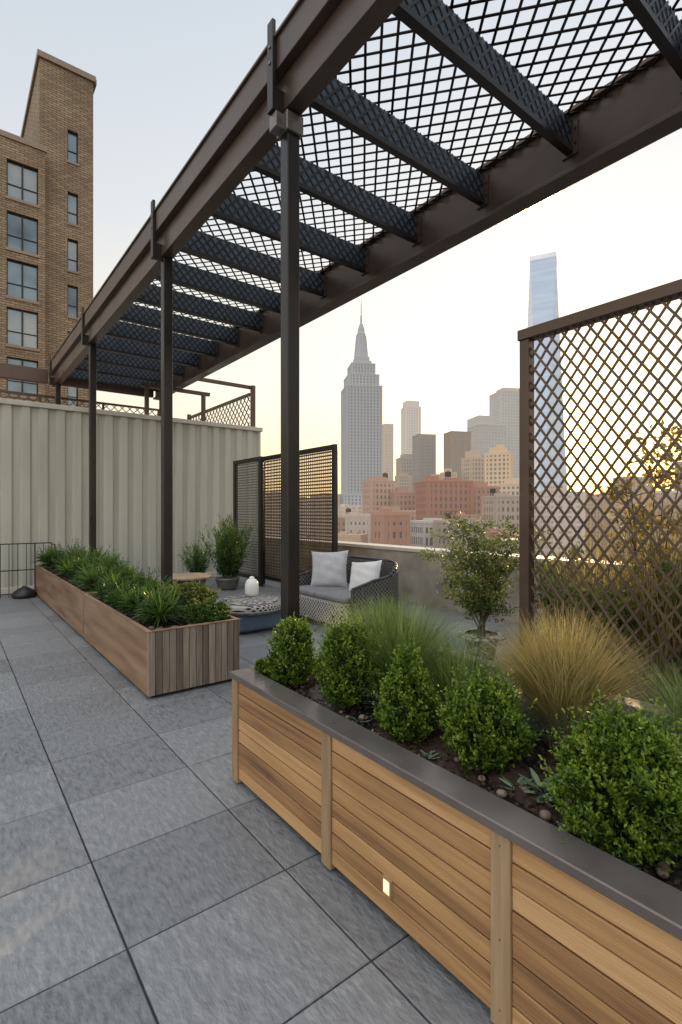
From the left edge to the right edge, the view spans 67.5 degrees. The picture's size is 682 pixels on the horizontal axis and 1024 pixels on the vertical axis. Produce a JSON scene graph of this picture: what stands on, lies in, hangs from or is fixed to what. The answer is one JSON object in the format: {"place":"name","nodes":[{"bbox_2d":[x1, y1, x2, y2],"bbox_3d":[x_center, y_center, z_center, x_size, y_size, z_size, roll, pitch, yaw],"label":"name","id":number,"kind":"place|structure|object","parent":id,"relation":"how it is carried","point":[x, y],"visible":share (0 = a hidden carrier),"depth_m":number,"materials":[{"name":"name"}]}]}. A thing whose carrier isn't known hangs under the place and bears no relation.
{"place":"outdoors","nodes":[
{"label":"outdoors","id":0,"kind":"place"},
{"bbox_2d":[0,58,92,407],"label":"brick walls","id":1,"kind":"structure","parent":0,"point":[61,103],"depth_m":35.29,"materials":[{"name":"brown brick"}]},
{"bbox_2d":[7,131,77,406],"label":"window frames","id":2,"kind":"structure","parent":1,"relation":"attached to","point":[22,264],"depth_m":33.67,"materials":[{"name":"metal"}]},
{"bbox_2d":[8,133,75,406],"bbox_3d":[-23.013,-15.625,32.465,11.450,22.450,1.020,0,0,-38],"label":"window glass","id":3,"kind":"object","parent":2,"relation":"in","point":[14,269],"visible":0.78,"depth_m":33.59,"materials":[{"name":"glass"}]},
{"bbox_2d":[0,49,96,399],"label":"cornices and sills","id":4,"kind":"object","parent":1,"relation":"on","point":[61,64],"visible":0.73,"depth_m":34.68,"materials":[{"name":"stone"}]},
{"bbox_2d":[300,546,313,572],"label":"potted grass","id":5,"kind":"object","parent":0,"point":[307,560],"depth_m":10.75,"materials":[{"name":"plant"}]},
{"bbox_2d":[0,575,681,1023],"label":"terrace paving","id":6,"kind":"structure","parent":0,"point":[158,865],"depth_m":2.23,"materials":[{"name":"stone"}]},
{"bbox_2d":[11,586,36,598],"bbox_3d":[-5.939,1.490,9.565,0.440,0.220,0.429,0,0,-38],"label":"rock","id":7,"kind":"object","parent":6,"relation":"on","point":[23,592],"visible":1,"depth_m":9.44,"materials":[{"name":"black stone"}]},
{"bbox_2d":[0,542,55,597],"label":"metal railing","id":8,"kind":"object","parent":6,"relation":"on","point":[26,569],"visible":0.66,"depth_m":9.70,"materials":[{"name":"black metal"}]},
{"bbox_2d":[36,564,96,636],"bbox_3d":[-4.214,1.306,8.354,0.862,0.587,4.326,0,0,-38],"label":"wooden planter box","id":9,"kind":"object","parent":6,"relation":"on","point":[62,597],"visible":0.23,"depth_m":7.59,"materials":[{"name":"wood"}]},
{"bbox_2d":[30,544,65,568],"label":"spiky podocarpus","id":10,"kind":"object","parent":9,"relation":"on","point":[46,558],"visible":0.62,"depth_m":9.51,"materials":[{"name":"green plant"}]},
{"bbox_2d":[49,550,81,574],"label":"spiky podocarpus","id":11,"kind":"object","parent":9,"relation":"on","point":[65,561],"visible":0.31,"depth_m":8.63,"materials":[{"name":"green plant"}]},
{"bbox_2d":[52,538,88,562],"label":"spiky podocarpus","id":12,"kind":"object","parent":9,"relation":"on","point":[76,549],"visible":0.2,"depth_m":9.32,"materials":[{"name":"green plant"}]},
{"bbox_2d":[51,553,96,579],"bbox_3d":[-4.055,0.849,7.897,0.652,0.462,0.702,0,0,3],"label":"spiky podocarpus","id":13,"kind":"object","parent":9,"relation":"on","point":[69,570],"visible":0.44,"depth_m":7.81,"materials":[{"name":"green plant"}]},
{"bbox_2d":[69,558,108,586],"bbox_3d":[-3.577,0.873,7.305,0.613,0.448,0.667,0,0,-38],"label":"spiky podocarpus","id":14,"kind":"object","parent":9,"relation":"on","point":[80,574],"visible":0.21,"depth_m":7.21,"materials":[{"name":"green plant"}]},
{"bbox_2d":[70,544,109,565],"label":"spiky podocarpus","id":15,"kind":"object","parent":9,"relation":"on","point":[93,555],"visible":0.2,"depth_m":8.51,"materials":[{"name":"green plant"}]},
{"bbox_2d":[72,560,124,591],"bbox_3d":[-3.193,0.855,6.752,0.667,0.458,0.632,0,0,-16],"label":"spiky podocarpus","id":16,"kind":"object","parent":9,"relation":"on","point":[93,577],"visible":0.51,"depth_m":6.67,"materials":[{"name":"green plant"}]},
{"bbox_2d":[87,547,127,572],"bbox_3d":[-3.606,0.774,7.907,0.802,0.583,0.743,0,0,34],"label":"spiky podocarpus","id":17,"kind":"object","parent":9,"relation":"on","point":[112,558],"visible":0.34,"depth_m":7.83,"materials":[{"name":"green plant"}]},
{"bbox_2d":[106,557,139,578],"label":"spiky podocarpus","id":18,"kind":"object","parent":9,"relation":"on","point":[126,571],"visible":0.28,"depth_m":7.22,"materials":[{"name":"green plant"}]},
{"bbox_2d":[0,398,262,593],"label":"rails","id":19,"kind":"object","parent":6,"relation":"on","point":[98,412],"visible":0.42,"depth_m":11.15,"materials":[{"name":"grey metal"}]},
{"bbox_2d":[0,404,260,587],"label":"corrugated sheet","id":20,"kind":"object","parent":19,"relation":"on","point":[44,474],"visible":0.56,"depth_m":11.12,"materials":[{"name":"beige metal"}]},
{"bbox_2d":[84,592,239,697],"bbox_3d":[-2.079,1.306,5.593,0.862,0.587,2.566,0,0,-38],"label":"wooden planter box","id":21,"kind":"object","parent":6,"relation":"on","point":[167,659],"visible":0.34,"depth_m":4.66,"materials":[{"name":"wood"}]},
{"bbox_2d":[87,567,134,599],"bbox_3d":[-2.787,0.898,6.232,0.562,0.449,0.567,0,0,20],"label":"spiky podocarpus","id":22,"kind":"object","parent":21,"relation":"on","point":[100,592],"visible":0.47,"depth_m":6.16,"materials":[{"name":"green plant"}]},
{"bbox_2d":[98,576,142,606],"bbox_3d":[-2.503,0.905,5.806,0.488,0.364,0.491,0,0,-15],"label":"spiky podocarpus","id":23,"kind":"object","parent":21,"relation":"on","point":[112,598],"visible":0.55,"depth_m":5.73,"materials":[{"name":"green plant"}]},
{"bbox_2d":[112,578,154,615],"bbox_3d":[-2.132,0.889,5.356,0.477,0.393,0.499,0,0,25],"label":"spiky podocarpus","id":24,"kind":"object","parent":21,"relation":"on","point":[129,602],"visible":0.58,"depth_m":5.27,"materials":[{"name":"green plant"}]},
{"bbox_2d":[125,565,159,590],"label":"spiky podocarpus","id":25,"kind":"object","parent":21,"relation":"on","point":[137,578],"visible":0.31,"depth_m":6.42,"materials":[{"name":"green plant"}]},
{"bbox_2d":[127,579,187,626],"bbox_3d":[-1.750,0.866,4.917,0.624,0.457,0.624,0,0,-38],"label":"spiky podocarpus","id":26,"kind":"object","parent":21,"relation":"on","point":[154,608],"visible":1,"depth_m":4.85,"materials":[{"name":"green plant"}]},
{"bbox_2d":[137,573,177,594],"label":"spiky podocarpus","id":27,"kind":"object","parent":21,"relation":"on","point":[155,587],"visible":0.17,"depth_m":5.76,"materials":[{"name":"green plant"}]},
{"bbox_2d":[148,622,200,629],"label":"river stones","id":28,"kind":"object","parent":21,"relation":"on","point":[151,627],"visible":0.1,"depth_m":4.73,"materials":[{"name":"grey stone"}]},
{"bbox_2d":[156,577,220,617],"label":"shrub","id":29,"kind":"object","parent":21,"relation":"in","point":[190,592],"visible":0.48,"depth_m":5.27,"materials":[{"name":"green plant"}]},
{"bbox_2d":[182,599,231,624],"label":"shrub","id":30,"kind":"object","parent":21,"relation":"in","point":[206,611],"visible":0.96,"depth_m":4.86,"materials":[{"name":"green plant"}]},
{"bbox_2d":[173,573,210,584],"bbox_3d":[-2.627,1.339,8.713,0.800,0.522,0.800,0,0,-38],"label":"side table","id":31,"kind":"object","parent":6,"relation":"on","point":[181,578],"visible":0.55,"depth_m":8.54,"materials":[{"name":"wood"}]},
{"bbox_2d":[179,539,215,586],"bbox_3d":[-2.989,1.074,10.662,0.822,1.052,0.861,0,0,-38],"label":"potted dwarf conifer","id":32,"kind":"object","parent":6,"relation":"on","point":[199,564],"visible":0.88,"depth_m":10.61,"materials":[{"name":"plant"}]},
{"bbox_2d":[198,512,252,589],"bbox_3d":[-2.324,0.789,10.552,1.000,1.622,1.159,0,0,12],"label":"potted spiky shrub","id":33,"kind":"object","parent":6,"relation":"on","point":[229,554],"visible":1,"depth_m":10.40,"materials":[{"name":"green plant"}]},
{"bbox_2d":[233,456,262,585],"bbox_3d":[-2.108,0.200,11.509,0.080,2.800,1.310,0,0,-38],"label":"perforated privacy screen","id":34,"kind":"object","parent":6,"relation":"on","point":[258,575],"visible":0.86,"depth_m":11.36,"materials":[{"name":"metal"}]},
{"bbox_2d":[216,595,280,632],"bbox_3d":[-1.260,1.386,7.027,0.984,0.368,0.984,0,0,-38],"label":"ottoman table","id":35,"kind":"object","parent":6,"relation":"on","point":[258,612],"visible":0.7,"depth_m":6.72,"materials":[{"name":"blue fabric"}]},
{"bbox_2d":[245,576,258,596],"bbox_3d":[-1.276,1.058,7.292,0.208,0.286,0.208,0,0,-38],"label":"ceramic lantern","id":36,"kind":"object","parent":35,"relation":"on","point":[251,586],"visible":1,"depth_m":7.22,"materials":[{"name":"white ceramic"}]},
{"bbox_2d":[263,444,337,583],"bbox_3d":[-0.930,0.185,10.328,0.080,2.830,2.760,0,0,-38],"label":"perforated privacy screen","id":37,"kind":"object","parent":6,"relation":"on","point":[334,487],"visible":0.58,"depth_m":9.96,"materials":[{"name":"metal"}]},
{"bbox_2d":[0,0,681,622],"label":"steel pergola","id":38,"kind":"object","parent":6,"relation":"on","point":[112,342],"visible":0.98,"depth_m":4.94,"materials":[{"name":"brown metal"}]},
{"bbox_2d":[299,550,398,630],"bbox_3d":[0.034,1.096,7.572,1.155,1.007,1.570,0,0,-38],"label":"wicker sofa","id":39,"kind":"object","parent":6,"relation":"on","point":[327,578],"visible":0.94,"depth_m":7.31,"materials":[{"name":"wicker"}]},
{"bbox_2d":[229,648,681,1023],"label":"timber planter","id":40,"kind":"object","parent":6,"relation":"on","point":[498,900],"visible":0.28,"depth_m":1.71,"materials":[{"name":"brown wood"}]},
{"bbox_2d":[254,654,277,678],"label":"boxwood shrub","id":41,"kind":"object","parent":40,"relation":"in","point":[260,663],"visible":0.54,"depth_m":3.03,"materials":[{"name":"green plant"}]},
{"bbox_2d":[264,610,316,687],"bbox_3d":[-0.294,0.829,3.010,0.325,0.493,0.306,0,0,-14],"label":"boxwood shrub","id":42,"kind":"object","parent":40,"relation":"on","point":[295,662],"visible":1,"depth_m":2.95,"materials":[{"name":"green plant"}]},
{"bbox_2d":[314,613,387,709],"bbox_3d":[0.042,0.798,2.701,0.432,0.554,0.429,0,0,-38],"label":"boxwood shrub","id":43,"kind":"object","parent":40,"relation":"on","point":[342,688],"visible":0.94,"depth_m":2.63,"materials":[{"name":"green plant"}]},
{"bbox_2d":[371,638,444,744],"bbox_3d":[0.302,0.828,2.343,0.364,0.494,0.359,0,0,-38],"label":"boxwood shrub","id":44,"kind":"object","parent":40,"relation":"in","point":[403,692],"visible":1,"depth_m":2.27,"materials":[{"name":"green plant"}]},
{"bbox_2d":[427,663,543,776],"bbox_3d":[0.568,0.845,2.072,0.426,0.460,0.397,0,0,-3],"label":"boxwood shrub","id":45,"kind":"object","parent":40,"relation":"on","point":[485,727],"visible":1,"depth_m":1.98,"materials":[{"name":"green plant"}]},
{"bbox_2d":[351,716,641,868],"bbox_3d":[0.593,0.992,2.237,0.723,0.067,2.006,0,0,-38],"label":"lambs ear plant","id":46,"kind":"object","parent":40,"relation":"on","point":[541,788],"visible":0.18,"depth_m":1.88,"materials":[{"name":"green plant"}]},
{"bbox_2d":[437,680,562,740],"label":"blue fescue grass","id":47,"kind":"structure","parent":40,"relation":"on","point":[529,716],"depth_m":2.21,"materials":[{"name":"plant"}]},
{"bbox_2d":[538,695,681,749],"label":"blue fescue grass","id":48,"kind":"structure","parent":40,"relation":"on","point":[612,717],"depth_m":2.08,"materials":[{"name":"plant"}]},
{"bbox_2d":[538,684,681,872],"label":"boxwood shrub","id":49,"kind":"object","parent":40,"relation":"on","point":[624,773],"visible":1,"depth_m":1.49,"materials":[{"name":"green plant"}]},
{"bbox_2d":[415,510,550,659],"bbox_3d":[1.593,0.789,5.488,1.387,1.623,1.387,0,0,-5],"label":"potted olive shrub","id":50,"kind":"object","parent":6,"relation":"on","point":[484,597],"visible":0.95,"depth_m":5.37,"materials":[{"name":"green plant"}]},
{"bbox_2d":[518,545,609,635],"bbox_3d":[2.742,0.973,6.262,0.956,1.227,1.204,0,0,4],"label":"terrace tree","id":51,"kind":"object","parent":6,"relation":"on","point":[545,601],"visible":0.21,"depth_m":6.22,"materials":[{"name":"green plant"}]},
{"bbox_2d":[517,279,681,706],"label":"lattice screen","id":52,"kind":"object","parent":6,"relation":"on","point":[665,295],"visible":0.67,"depth_m":4.33,"materials":[{"name":"brown metal"}]},
{"bbox_2d":[583,418,681,654],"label":"terrace tree","id":53,"kind":"object","parent":6,"relation":"on","point":[658,474],"visible":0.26,"depth_m":5.12,"materials":[{"name":"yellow plant"}]},
{"bbox_2d":[629,558,681,671],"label":"terrace tree","id":54,"kind":"object","parent":6,"relation":"on","point":[665,565],"visible":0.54,"depth_m":4.38,"materials":[{"name":"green plant"}]},
{"bbox_2d":[0,0,681,497],"label":"sky","id":55,"kind":"structure","parent":0,"point":[441,334],"materials":[{"name":"white"}]},
{"bbox_2d":[338,512,348,533],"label":"brown brick building","id":56,"kind":"structure","parent":0,"point":[341,523],"depth_m":192.48,"materials":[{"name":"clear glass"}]},
{"bbox_2d":[338,531,367,542],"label":"building","id":57,"kind":"structure","parent":0,"point":[355,536],"depth_m":134.53,"materials":[{"name":"beige concrete"}]},
{"bbox_2d":[345,512,370,542],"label":"building","id":58,"kind":"structure","parent":0,"point":[355,521],"depth_m":152.55,"materials":[{"name":"beige concrete"}]},
{"bbox_2d":[306,588,439,648],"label":"green feather grass","id":59,"kind":"object","parent":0,"point":[371,611],"depth_m":3.27,"materials":[{"name":"green plant"}]},
{"bbox_2d":[362,477,394,513],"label":"pink brick building","id":60,"kind":"structure","parent":0,"point":[376,491],"depth_m":293.95,"materials":[{"name":"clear brick"}]},
{"bbox_2d":[382,424,393,480],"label":"tan apartment tower","id":61,"kind":"structure","parent":0,"point":[388,448],"depth_m":892.34,"materials":[{"name":"beige concrete"}]},
{"bbox_2d":[371,509,410,545],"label":"building","id":62,"kind":"structure","parent":0,"point":[389,527],"depth_m":128.53,"materials":[{"name":"pink brick"}]},
{"bbox_2d":[358,675,436,707],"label":"blue fescue grass","id":63,"kind":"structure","parent":0,"point":[378,694],"depth_m":2.57,"materials":[{"name":"plant"}]},
{"bbox_2d":[304,586,497,694],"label":"green feather grass","id":64,"kind":"object","parent":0,"point":[388,642],"depth_m":2.76,"materials":[{"name":"green plant"}]},
{"bbox_2d":[390,487,413,509],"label":"pink brick building","id":65,"kind":"structure","parent":0,"point":[402,498],"depth_m":283.13,"materials":[{"name":"clear brick"}]},
{"bbox_2d":[401,401,420,454],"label":"slender white tower","id":66,"kind":"structure","parent":0,"point":[410,419],"depth_m":986.10,"materials":[{"name":"beige concrete"}]},
{"bbox_2d":[414,476,472,519],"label":"red brick building","id":67,"kind":"structure","parent":0,"point":[435,497],"depth_m":251.97,"materials":[{"name":"clear brick"}]},
{"bbox_2d":[445,471,450,479],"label":"rooftop water tank","id":68,"kind":"object","parent":67,"relation":"on","point":[447,474],"visible":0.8,"depth_m":260.79,"materials":[{"name":"brown wood"}]},
{"bbox_2d":[391,627,521,722],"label":"green feather grass","id":69,"kind":"object","parent":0,"point":[446,674],"depth_m":2.55,"materials":[{"name":"green plant"}]},
{"bbox_2d":[433,518,487,551],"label":"building","id":70,"kind":"structure","parent":0,"point":[438,543],"depth_m":144.68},
{"bbox_2d":[467,415,506,456],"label":"stepped glass tower","id":71,"kind":"structure","parent":0,"point":[487,432],"depth_m":780.59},
{"bbox_2d":[481,493,518,533],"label":"grey brick building","id":72,"kind":"structure","parent":0,"point":[497,507],"depth_m":223.15,"materials":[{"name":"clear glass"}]},
{"bbox_2d":[490,487,495,495],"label":"rooftop water tank","id":73,"kind":"object","parent":72,"relation":"on","point":[492,490],"visible":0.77,"depth_m":234.12,"materials":[{"name":"brown wood"}]},
{"bbox_2d":[489,387,518,477],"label":"glass tower","id":74,"kind":"structure","parent":0,"point":[503,405],"depth_m":831.21,"materials":[{"name":"grey glass"}]},
{"bbox_2d":[493,533,518,536],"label":"building","id":75,"kind":"structure","parent":0,"point":[515,534],"depth_m":162.07,"materials":[{"name":"beige concrete"}]},
{"bbox_2d":[497,478,518,495],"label":"cream terraced building","id":76,"kind":"structure","parent":0,"point":[510,486],"depth_m":411.37,"materials":[{"name":"beige stone"}]},
{"bbox_2d":[487,537,542,555],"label":"grey brick building","id":77,"kind":"structure","parent":0,"point":[540,544],"depth_m":144.66,"materials":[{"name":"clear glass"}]},
{"bbox_2d":[527,251,566,491],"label":"tapered glass skyscraper","id":78,"kind":"structure","parent":0,"point":[543,304],"depth_m":1068.82,"materials":[{"name":"blue glass"}]},
{"bbox_2d":[473,595,667,750],"bbox_3d":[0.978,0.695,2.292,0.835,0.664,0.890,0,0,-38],"label":"tan fountain grass","id":79,"kind":"object","parent":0,"point":[559,680],"depth_m":2.17,"materials":[{"name":"beige plant"}]},
{"bbox_2d":[551,579,657,675],"bbox_3d":[2.419,1.097,4.876,0.904,0.977,0.968,0,0,-38],"label":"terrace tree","id":80,"kind":"object","parent":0,"point":[611,593],"visible":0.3,"depth_m":4.75,"materials":[{"name":"plant"}]},
{"bbox_2d":[537,505,678,641],"bbox_3d":[2.797,0.757,5.517,1.407,1.661,1.457,0,0,8],"label":"shrub","id":81,"kind":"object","parent":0,"point":[590,579],"depth_m":5.55,"materials":[{"name":"green plant"}]},
{"bbox_2d":[575,471,681,689],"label":"tall reed grass","id":82,"kind":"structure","parent":0,"point":[657,638],"depth_m":4.60,"materials":[{"name":"beige plant"}]},
{"bbox_2d":[602,656,681,749],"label":"green feather grass","id":83,"kind":"object","parent":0,"point":[674,706],"depth_m":2.21,"materials":[{"name":"green plant"}]},
{"bbox_2d":[625,504,681,561],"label":"brown apartment building","id":84,"kind":"structure","parent":0,"point":[657,513],"depth_m":330.58,"materials":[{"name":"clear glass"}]},
{"bbox_2d":[674,461,681,489],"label":"building","id":85,"kind":"structure","parent":0,"point":[680,464],"depth_m":620.52,"materials":[{"name":"pink"}]},
{"label":"city ground","id":86,"kind":"structure","parent":0,"visible":0},
{"bbox_2d":[340,304,382,504],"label":"art deco skyscraper","id":87,"kind":"structure","parent":86,"relation":"on","point":[361,426],"depth_m":601.50,"materials":[{"name":"stone"}]},
{"bbox_2d":[369,506,415,519],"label":"brown brick building","id":88,"kind":"structure","parent":86,"relation":"on","point":[412,516],"depth_m":176.43,"materials":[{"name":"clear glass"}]},
{"bbox_2d":[395,473,411,491],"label":"building","id":89,"kind":"structure","parent":86,"relation":"on","point":[403,479],"depth_m":683.28,"materials":[{"name":"pink stone"}]},
{"bbox_2d":[396,454,411,475],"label":"grey office block","id":90,"kind":"structure","parent":86,"relation":"on","point":[403,463],"depth_m":738.67,"materials":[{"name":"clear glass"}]},
{"bbox_2d":[412,434,435,491],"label":"dark office tower","id":91,"kind":"structure","parent":86,"relation":"on","point":[423,455],"depth_m":689.31,"materials":[{"name":"glass"}]},
{"bbox_2d":[410,518,441,547],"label":"pale grid building","id":92,"kind":"structure","parent":86,"relation":"on","point":[420,532],"depth_m":165.21,"materials":[{"name":"beige concrete"}]},
{"bbox_2d":[431,474,444,479],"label":"building","id":93,"kind":"structure","parent":86,"relation":"on","point":[441,478],"depth_m":515.01,"materials":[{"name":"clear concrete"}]},
{"bbox_2d":[440,468,456,477],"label":"building","id":94,"kind":"structure","parent":86,"relation":"on","point":[453,474],"depth_m":553.33,"materials":[{"name":"beige stone"}]},
{"bbox_2d":[443,431,470,479],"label":"brown office tower","id":95,"kind":"structure","parent":86,"relation":"on","point":[456,445],"depth_m":638.38,"materials":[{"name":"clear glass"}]},
{"bbox_2d":[452,512,478,519],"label":"building","id":96,"kind":"structure","parent":86,"relation":"on","point":[462,514],"depth_m":231.96,"materials":[{"name":"pink brick"}]},
{"bbox_2d":[461,450,484,482],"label":"beige stepped building","id":97,"kind":"structure","parent":86,"relation":"on","point":[473,465],"depth_m":550.67,"materials":[{"name":"clear stone"}]},
{"bbox_2d":[266,486,681,561],"bbox_3d":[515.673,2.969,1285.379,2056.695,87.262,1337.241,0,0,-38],"label":"distant city blocks","id":98,"kind":"structure","parent":86,"relation":"on","point":[564,506],"depth_m":329.70,"materials":[{"name":"brown brick"}]},
{"bbox_2d":[473,482,499,515],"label":"red brick building","id":99,"kind":"structure","parent":86,"relation":"on","point":[480,489],"depth_m":260.56,"materials":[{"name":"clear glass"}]},
{"bbox_2d":[488,529,507,536],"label":"building","id":100,"kind":"structure","parent":86,"relation":"on","point":[493,531],"depth_m":213.56,"materials":[{"name":"pink brick"}]},
{"bbox_2d":[484,445,512,485],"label":"beige apartment building","id":101,"kind":"structure","parent":86,"relation":"on","point":[498,463],"depth_m":491.30,"materials":[{"name":"clear stone"}]},
{"bbox_2d":[586,498,605,559],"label":"brown apartment building","id":102,"kind":"structure","parent":86,"relation":"on","point":[597,512],"depth_m":413.83,"materials":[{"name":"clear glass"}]},
{"bbox_2d":[612,477,652,503],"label":"building","id":103,"kind":"structure","parent":86,"relation":"on","point":[634,487],"depth_m":687.78,"materials":[{"name":"pink glass"}]},
{"bbox_3d":[-8.997,24.130,10.741,14.900,44.940,44.000,0,0,-38],"label":"terrace building","id":104,"kind":"object","parent":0,"visible":0},
{"bbox_2d":[266,539,679,628],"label":"wall","id":105,"kind":"structure","parent":104,"relation":"on","point":[419,577],"depth_m":8.75,"materials":[{"name":"paint"}]},
{"bbox_2d":[266,536,644,569],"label":"coping stones","id":106,"kind":"object","parent":105,"relation":"on","point":[384,546],"visible":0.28,"depth_m":9.17,"materials":[{"name":"grey stone"}]},
{"bbox_3d":[-8.551,-2.075,10.181,13.920,0.150,2.630,0,0,-38],"label":"flat roof","id":107,"kind":"object","parent":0,"visible":0},
{"bbox_2d":[0,378,254,426],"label":"rooftop railing","id":108,"kind":"object","parent":107,"relation":"on","point":[203,395],"visible":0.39,"depth_m":13.39,"materials":[{"name":"brown metal"}]}
]}

